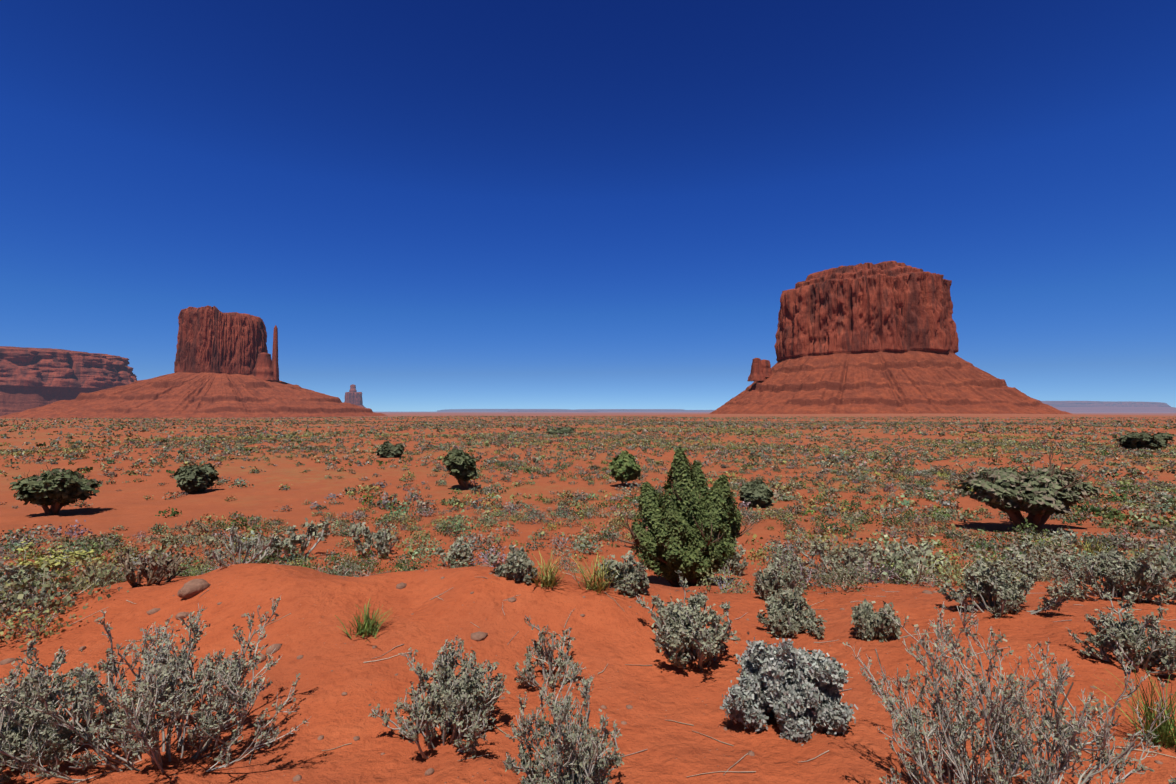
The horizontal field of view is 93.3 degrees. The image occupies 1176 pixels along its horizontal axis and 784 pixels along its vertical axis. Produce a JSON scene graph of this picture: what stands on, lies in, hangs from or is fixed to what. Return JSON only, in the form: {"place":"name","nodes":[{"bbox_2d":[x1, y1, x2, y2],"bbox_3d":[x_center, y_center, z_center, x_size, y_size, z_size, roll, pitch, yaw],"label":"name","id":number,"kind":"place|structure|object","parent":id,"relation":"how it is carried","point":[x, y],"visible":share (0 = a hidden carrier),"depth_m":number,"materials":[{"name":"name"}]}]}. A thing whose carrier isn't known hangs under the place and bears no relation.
{"place":"outdoors","nodes":[
{"label":"outdoors","id":0,"kind":"place"},
{"bbox_2d":[0,412,1175,783],"bbox_3d":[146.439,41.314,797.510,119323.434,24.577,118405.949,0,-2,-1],"label":"ground","id":1,"kind":"structure","parent":0,"point":[654,686],"depth_m":4.99,"materials":[{"name":"sand"}]},
{"bbox_2d":[0,346,136,415],"bbox_3d":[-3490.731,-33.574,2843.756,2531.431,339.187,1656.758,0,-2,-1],"label":"mesa","id":2,"kind":"structure","parent":1,"relation":"on","point":[30,378],"depth_m":2459.07,"materials":[{"name":"red stone"}]},
{"bbox_2d":[0,305,387,417],"bbox_3d":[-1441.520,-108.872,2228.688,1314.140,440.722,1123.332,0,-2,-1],"label":"butte","id":3,"kind":"object","parent":1,"relation":"on","point":[226,365],"visible":0.98,"depth_m":2057.57,"materials":[{"name":"red stone"}]},
{"bbox_2d":[78,579,433,775],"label":"rocks","id":4,"kind":"object","parent":1,"relation":"on","point":[191,588],"visible":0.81,"depth_m":5.34,"materials":[{"name":"stone"}]},
{"bbox_2d":[344,384,364,407],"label":"distant butte","id":5,"kind":"object","parent":1,"relation":"on","point":[353,396],"visible":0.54,"depth_m":6689.03,"materials":[{"name":"stone"}]},
{"bbox_2d":[437,409,570,411],"bbox_3d":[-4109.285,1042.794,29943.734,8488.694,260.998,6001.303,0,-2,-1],"label":"mesa","id":6,"kind":"structure","parent":1,"relation":"on","point":[475,410],"depth_m":28623.94,"materials":[{"name":"stone"}]},
{"bbox_2d":[507,410,597,411],"bbox_3d":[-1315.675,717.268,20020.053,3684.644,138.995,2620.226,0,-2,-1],"label":"mesa","id":7,"kind":"structure","parent":1,"relation":"on","point":[552,411],"depth_m":19438.82,"materials":[{"name":"stone"}]},
{"bbox_2d":[0,564,1168,782],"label":"pebbles","id":8,"kind":"object","parent":1,"relation":"on","point":[476,636],"visible":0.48,"depth_m":4.50,"materials":[{"name":"stone"}]},
{"bbox_2d":[0,518,1175,783],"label":"shrubs","id":9,"kind":"object","parent":1,"relation":"on","point":[794,690],"visible":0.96,"depth_m":3.26,"materials":[{"name":"grey plant"}]},
{"bbox_2d":[0,419,1175,446],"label":"shrubs","id":10,"kind":"object","parent":1,"relation":"on","point":[627,423],"visible":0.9,"depth_m":151.81,"materials":[{"name":"green plant"}]},
{"bbox_2d":[0,426,1175,566],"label":"grass patches","id":11,"kind":"object","parent":1,"relation":"on","point":[1013,436],"depth_m":69.07,"materials":[{"name":"green plant"}]},
{"bbox_2d":[0,416,1175,423],"bbox_3d":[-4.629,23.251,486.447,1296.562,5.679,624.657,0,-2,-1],"label":"shrubs","id":12,"kind":"object","parent":1,"relation":"on","point":[624,418],"visible":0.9,"depth_m":371.22,"materials":[{"name":"green plant"}]},
{"bbox_2d":[0,501,1175,579],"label":"shrubs","id":13,"kind":"object","parent":1,"relation":"on","point":[104,543],"visible":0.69,"depth_m":15.93,"materials":[{"name":"green plant"}]},
{"bbox_2d":[0,431,1175,483],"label":"shrubs","id":14,"kind":"object","parent":1,"relation":"on","point":[836,460],"visible":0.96,"depth_m":63.11,"materials":[{"name":"green plant"}]},
{"bbox_2d":[0,457,1175,540],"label":"shrubs","id":15,"kind":"object","parent":1,"relation":"on","point":[1123,485],"visible":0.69,"depth_m":28.88,"materials":[{"name":"green plant"}]},
{"bbox_2d":[0,525,1175,653],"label":"shrubs","id":16,"kind":"object","parent":1,"relation":"on","point":[907,574],"visible":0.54,"depth_m":6.96,"materials":[{"name":"green plant"}]},
{"bbox_2d":[9,424,1173,586],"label":"juniper trees","id":17,"kind":"object","parent":1,"relation":"on","point":[691,533],"visible":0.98,"depth_m":18.01,"materials":[{"name":"green plant"}]},
{"bbox_2d":[70,564,1175,783],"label":"twig litter","id":18,"kind":"object","parent":1,"relation":"on","point":[644,665],"visible":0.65,"depth_m":3.60,"materials":[{"name":"brown wood"}]},
{"bbox_2d":[576,409,688,411],"bbox_3d":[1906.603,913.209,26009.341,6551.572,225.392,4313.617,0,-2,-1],"label":"mesa","id":19,"kind":"structure","parent":1,"relation":"on","point":[640,410],"depth_m":25169.52,"materials":[{"name":"stone"}]},
{"bbox_2d":[687,410,714,411],"bbox_3d":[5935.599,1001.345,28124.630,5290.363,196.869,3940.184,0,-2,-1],"label":"mesa","id":20,"kind":"structure","parent":1,"relation":"on","point":[700,410],"depth_m":27293.75,"materials":[{"name":"stone"}]},
{"bbox_2d":[335,538,1175,748],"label":"grass tufts","id":21,"kind":"object","parent":1,"relation":"on","point":[1167,738],"visible":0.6,"depth_m":4.61,"materials":[{"name":"green plant"}]},
{"bbox_2d":[710,261,1070,413],"bbox_3d":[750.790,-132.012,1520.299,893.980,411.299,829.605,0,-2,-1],"label":"butte","id":22,"kind":"object","parent":1,"relation":"on","point":[871,338],"visible":0.96,"depth_m":1346.90,"materials":[{"name":"red stone"}]},
{"bbox_2d":[1041,401,1175,411],"bbox_3d":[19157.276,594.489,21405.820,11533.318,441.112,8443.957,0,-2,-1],"label":"mesa","id":23,"kind":"structure","parent":1,"relation":"on","point":[1097,406],"depth_m":18863.19,"materials":[{"name":"stone"}]},
{"bbox_2d":[0,0,1175,411],"label":"sky","id":24,"kind":"structure","parent":0,"point":[430,205],"materials":[{"name":"blue"}]}
]}

